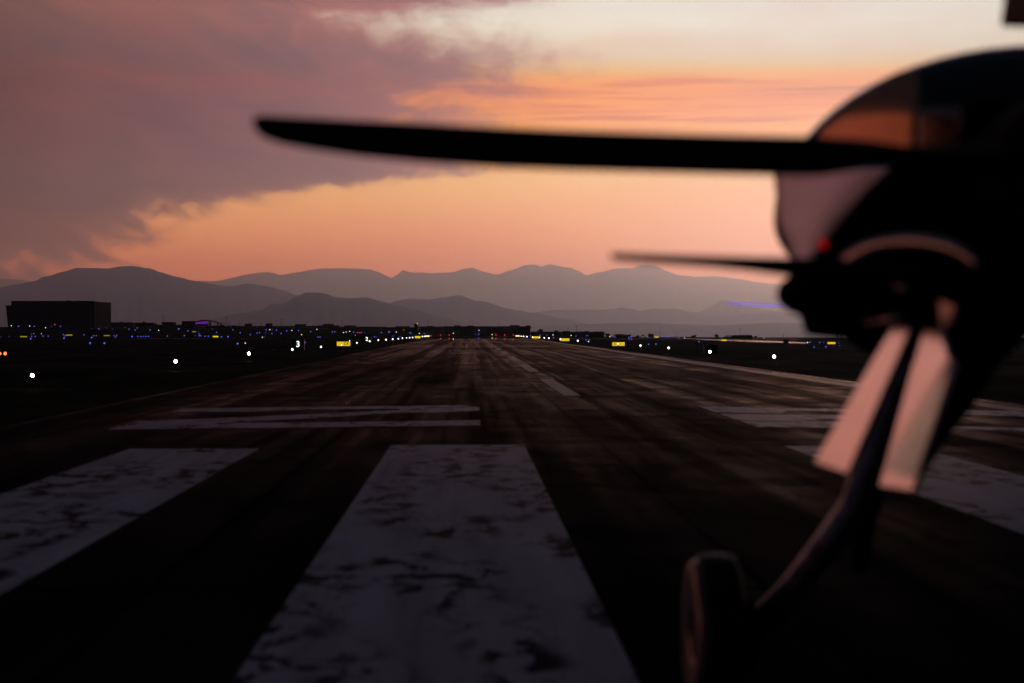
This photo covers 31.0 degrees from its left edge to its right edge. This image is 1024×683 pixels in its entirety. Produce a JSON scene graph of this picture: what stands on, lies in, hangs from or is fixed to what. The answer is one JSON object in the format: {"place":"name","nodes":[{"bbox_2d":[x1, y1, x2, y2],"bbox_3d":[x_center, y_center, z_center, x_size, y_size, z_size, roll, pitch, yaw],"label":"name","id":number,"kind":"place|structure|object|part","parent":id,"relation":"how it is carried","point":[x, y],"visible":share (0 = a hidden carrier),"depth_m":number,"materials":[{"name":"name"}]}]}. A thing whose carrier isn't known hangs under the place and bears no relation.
{"place":"outdoors","nodes":[
{"label":"outdoors","id":0,"kind":"place"},
{"bbox_2d":[0,266,297,326],"bbox_3d":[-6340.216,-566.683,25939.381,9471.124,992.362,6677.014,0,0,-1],"label":"mountain","id":1,"kind":"structure","parent":0,"point":[136,294],"depth_m":25058.22,"materials":[{"name":"grey stone"}]},
{"bbox_2d":[132,338,405,338],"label":"taxiway","id":2,"kind":"structure","parent":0,"point":[238,338],"depth_m":330.75,"materials":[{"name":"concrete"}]},
{"bbox_2d":[211,292,472,326],"bbox_3d":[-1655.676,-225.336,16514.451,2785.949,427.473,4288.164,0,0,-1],"label":"mountain","id":3,"kind":"structure","parent":0,"point":[311,309],"depth_m":15940.54,"materials":[{"name":"grey stone"}]},
{"bbox_2d":[0,264,790,312],"bbox_3d":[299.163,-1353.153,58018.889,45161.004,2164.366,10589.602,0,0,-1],"label":"mountain","id":4,"kind":"structure","parent":0,"point":[531,288],"depth_m":56880.73,"materials":[{"name":"grey stone"}]},
{"bbox_2d":[389,295,586,325],"bbox_3d":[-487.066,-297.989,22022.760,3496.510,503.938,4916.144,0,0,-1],"label":"mountain","id":5,"kind":"structure","parent":0,"point":[463,309],"depth_m":21445.75,"materials":[{"name":"grey stone"}]},
{"bbox_2d":[0,326,1023,426],"bbox_3d":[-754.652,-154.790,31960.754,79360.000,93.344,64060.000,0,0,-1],"label":"grass ground","id":6,"kind":"structure","parent":0,"point":[76,371],"depth_m":107.18,"materials":[{"name":"plant"}]},
{"bbox_2d":[29,374,35,389],"bbox_3d":[-12.771,1.074,49.068,0.180,0.438,0.180,0,0,-1],"label":"runway lamp","id":7,"kind":"object","parent":6,"relation":"on","point":[32,376],"visible":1,"depth_m":49.05,"materials":[{"name":"black metal"}]},
{"bbox_2d":[6,300,111,328],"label":"office building","id":8,"kind":"structure","parent":6,"relation":"on","point":[69,314],"depth_m":636.42,"materials":[{"name":"black metal"}]},
{"bbox_2d":[89,307,92,328],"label":"stair window","id":9,"kind":"structure","parent":8,"relation":"in","point":[90,308],"depth_m":636.36,"materials":[{"name":"grey glass"}]},
{"bbox_2d":[111,322,135,326],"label":"terminal building","id":10,"kind":"structure","parent":6,"relation":"on","point":[123,324],"depth_m":756.40,"materials":[{"name":"black metal"}]},
{"bbox_2d":[136,322,156,326],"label":"terminal building","id":11,"kind":"structure","parent":6,"relation":"on","point":[143,324],"depth_m":796.46,"materials":[{"name":"black metal"}]},
{"bbox_2d":[161,322,176,326],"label":"terminal building","id":12,"kind":"structure","parent":6,"relation":"on","point":[169,324],"depth_m":756.83,"materials":[{"name":"black metal"}]},
{"bbox_2d":[181,321,194,326],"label":"terminal building","id":13,"kind":"structure","parent":6,"relation":"on","point":[185,323],"depth_m":766.94,"materials":[{"name":"black metal"}]},
{"bbox_2d":[190,320,238,327],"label":"arch building","id":14,"kind":"structure","parent":6,"relation":"on","point":[195,324],"depth_m":701.13,"materials":[{"name":"black metal"}]},
{"bbox_2d":[240,323,286,326],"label":"terminal building","id":15,"kind":"structure","parent":6,"relation":"on","point":[267,325],"depth_m":827.73,"materials":[{"name":"black metal"}]},
{"bbox_2d":[291,339,304,350],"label":"distance marker","id":16,"kind":"object","parent":6,"relation":"on","point":[297,344],"visible":0.98,"depth_m":139.66,"materials":[{"name":"black metal"}]},
{"bbox_2d":[287,324,317,326],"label":"terminal building","id":17,"kind":"structure","parent":6,"relation":"on","point":[300,325],"depth_m":828.07,"materials":[{"name":"black metal"}]},
{"bbox_2d":[318,324,340,326],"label":"terminal building","id":18,"kind":"structure","parent":6,"relation":"on","point":[328,325],"depth_m":823.20,"materials":[{"name":"grey concrete"}]},
{"bbox_2d":[336,341,350,346],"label":"taxiway sign","id":19,"kind":"object","parent":6,"relation":"on","point":[343,343],"visible":0.97,"depth_m":177.22,"materials":[{"name":"yellow metal"}]},
{"bbox_2d":[344,325,385,328],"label":"terminal building","id":20,"kind":"structure","parent":6,"relation":"on","point":[365,327],"depth_m":828.80,"materials":[{"name":"black metal"}]},
{"bbox_2d":[361,335,370,343],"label":"distance marker","id":21,"kind":"object","parent":6,"relation":"on","point":[365,338],"visible":0.98,"depth_m":214.66,"materials":[{"name":"black metal"}]},
{"bbox_2d":[386,326,413,330],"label":"terminal building","id":22,"kind":"structure","parent":6,"relation":"on","point":[405,328],"depth_m":833.99,"materials":[{"name":"black metal"}]},
{"bbox_2d":[413,323,420,332],"bbox_3d":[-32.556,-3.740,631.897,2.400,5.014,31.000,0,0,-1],"label":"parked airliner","id":23,"kind":"object","parent":6,"relation":"on","point":[417,328],"visible":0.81,"depth_m":619.39,"materials":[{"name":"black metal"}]},
{"bbox_2d":[419,326,443,333],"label":"terminal building","id":24,"kind":"structure","parent":6,"relation":"on","point":[433,329],"depth_m":799.34,"materials":[{"name":"grey concrete"}]},
{"bbox_2d":[444,325,531,336],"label":"terminal building","id":25,"kind":"structure","parent":6,"relation":"on","point":[507,331],"depth_m":699.93,"materials":[{"name":"black metal"}]},
{"bbox_2d":[0,339,1023,682],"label":"runway","id":26,"kind":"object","parent":6,"relation":"on","point":[654,477],"visible":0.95,"depth_m":15.86,"materials":[{"name":"black asphalt"}]},
{"bbox_2d":[0,448,258,594],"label":"threshold marking","id":27,"kind":"object","parent":26,"relation":"on","point":[47,522],"visible":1,"depth_m":17.21,"materials":[{"name":"white paint"}]},
{"bbox_2d":[111,405,479,428],"bbox_3d":[-3.599,1.378,34.300,6.040,0.001,9.382,0,0,-1],"label":"runway numeral","id":28,"kind":"object","parent":26,"relation":"on","point":[190,423],"visible":1,"depth_m":32.42,"materials":[{"name":"white paint"}]},
{"bbox_2d":[231,445,638,682],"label":"threshold marking","id":29,"kind":"object","parent":26,"relation":"on","point":[446,563],"visible":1,"depth_m":11.18,"materials":[{"name":"white paint"}]},
{"bbox_2d":[519,364,538,371],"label":"centreline dash","id":30,"kind":"object","parent":26,"relation":"on","point":[528,368],"visible":1,"depth_m":76.19,"materials":[{"name":"white paint"}]},
{"bbox_2d":[541,379,579,395],"bbox_3d":[1.285,1.265,52.354,0.400,0.001,15.400,0,0,-1],"label":"centreline dash","id":31,"kind":"object","parent":26,"relation":"on","point":[560,388],"visible":1,"depth_m":50.15,"materials":[{"name":"white paint"}]},
{"bbox_2d":[253,0,1023,682],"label":"propeller aircraft","id":32,"kind":"object","parent":26,"relation":"on","point":[899,216],"visible":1,"depth_m":5.14,"materials":[{"name":"black paint"}]},
{"bbox_3d":[1.027,0.169,5.404,0.340,0.446,0.041,0,0,43],"label":"gear door","id":33,"kind":"part","parent":32,"relation":"part of","materials":[{"name":"metal"}]},
{"bbox_3d":[1.203,0.202,5.450,0.252,0.486,0.063,0,0,35],"label":"gear door","id":34,"kind":"part","parent":32,"relation":"part of","materials":[{"name":"metal"}]},
{"bbox_2d":[533,339,1023,411],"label":"edge marking","id":35,"kind":"object","parent":26,"relation":"on","point":[976,403],"visible":0.67,"depth_m":63.08,"materials":[{"name":"white paint"}]},
{"bbox_2d":[699,406,1023,430],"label":"runway numeral","id":36,"kind":"object","parent":26,"relation":"on","point":[766,420],"visible":0.73,"depth_m":33.92,"materials":[{"name":"white paint"}]},
{"bbox_2d":[785,446,1023,533],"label":"threshold marking","id":37,"kind":"object","parent":26,"relation":"on","point":[993,495],"visible":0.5,"depth_m":18.40,"materials":[{"name":"white paint"}]},
{"bbox_2d":[530,330,560,336],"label":"terminal building","id":38,"kind":"structure","parent":6,"relation":"on","point":[555,333],"depth_m":560.40,"materials":[{"name":"black metal"}]},
{"bbox_2d":[560,331,574,337],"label":"terminal building","id":39,"kind":"structure","parent":6,"relation":"on","point":[565,334],"depth_m":555.52,"materials":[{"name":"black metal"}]},
{"bbox_2d":[574,331,588,337],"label":"terminal building","id":40,"kind":"structure","parent":6,"relation":"on","point":[580,334],"depth_m":540.64,"materials":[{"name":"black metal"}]},
{"bbox_2d":[588,331,604,337],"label":"hangar","id":41,"kind":"structure","parent":6,"relation":"on","point":[596,334],"depth_m":530.73,"materials":[{"name":"black metal"}]},
{"bbox_2d":[612,342,624,345],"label":"taxiway sign","id":42,"kind":"object","parent":6,"relation":"on","point":[618,343],"visible":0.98,"depth_m":179.26,"materials":[{"name":"yellow metal"}]},
{"bbox_2d":[614,334,630,337],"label":"hut","id":43,"kind":"object","parent":6,"relation":"on","point":[621,336],"visible":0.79,"depth_m":520.90,"materials":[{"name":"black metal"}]},
{"bbox_2d":[704,345,717,354],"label":"distance marker","id":44,"kind":"object","parent":6,"relation":"on","point":[712,349],"visible":0.74,"depth_m":118.34,"materials":[{"name":"black metal"}]},
{"bbox_2d":[724,335,752,338],"bbox_3d":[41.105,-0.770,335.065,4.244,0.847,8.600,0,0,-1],"label":"hangar","id":45,"kind":"structure","parent":6,"relation":"on","point":[738,337],"depth_m":331.05,"materials":[{"name":"black metal"}]},
{"bbox_2d":[728,302,780,306],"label":"tower crane","id":46,"kind":"object","parent":6,"relation":"on","point":[751,304],"visible":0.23,"depth_m":481.56,"materials":[{"name":"metal"}]},
{"bbox_2d":[0,0,1023,283],"label":"sky","id":47,"kind":"structure","parent":0,"point":[129,136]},
{"bbox_2d":[531,307,801,324],"bbox_3d":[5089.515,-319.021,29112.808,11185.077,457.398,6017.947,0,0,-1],"label":"mountain","id":48,"kind":"structure","parent":0,"point":[653,315],"depth_m":28440.01,"materials":[{"name":"grey stone"}]},
{"bbox_2d":[530,323,815,336],"bbox_3d":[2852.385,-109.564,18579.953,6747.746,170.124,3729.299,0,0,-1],"label":"hill","id":49,"kind":"structure","parent":0,"point":[753,330],"depth_m":18028.36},
{"bbox_2d":[700,300,784,313],"bbox_3d":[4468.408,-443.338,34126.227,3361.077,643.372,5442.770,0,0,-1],"label":"mountain","id":50,"kind":"structure","parent":0,"point":[722,307],"depth_m":33749.06,"materials":[{"name":"grey stone"}]},
{"bbox_2d":[685,338,805,343],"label":"taxiway","id":51,"kind":"structure","parent":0,"point":[750,340],"depth_m":264.95,"materials":[{"name":"grey asphalt"}]}
]}

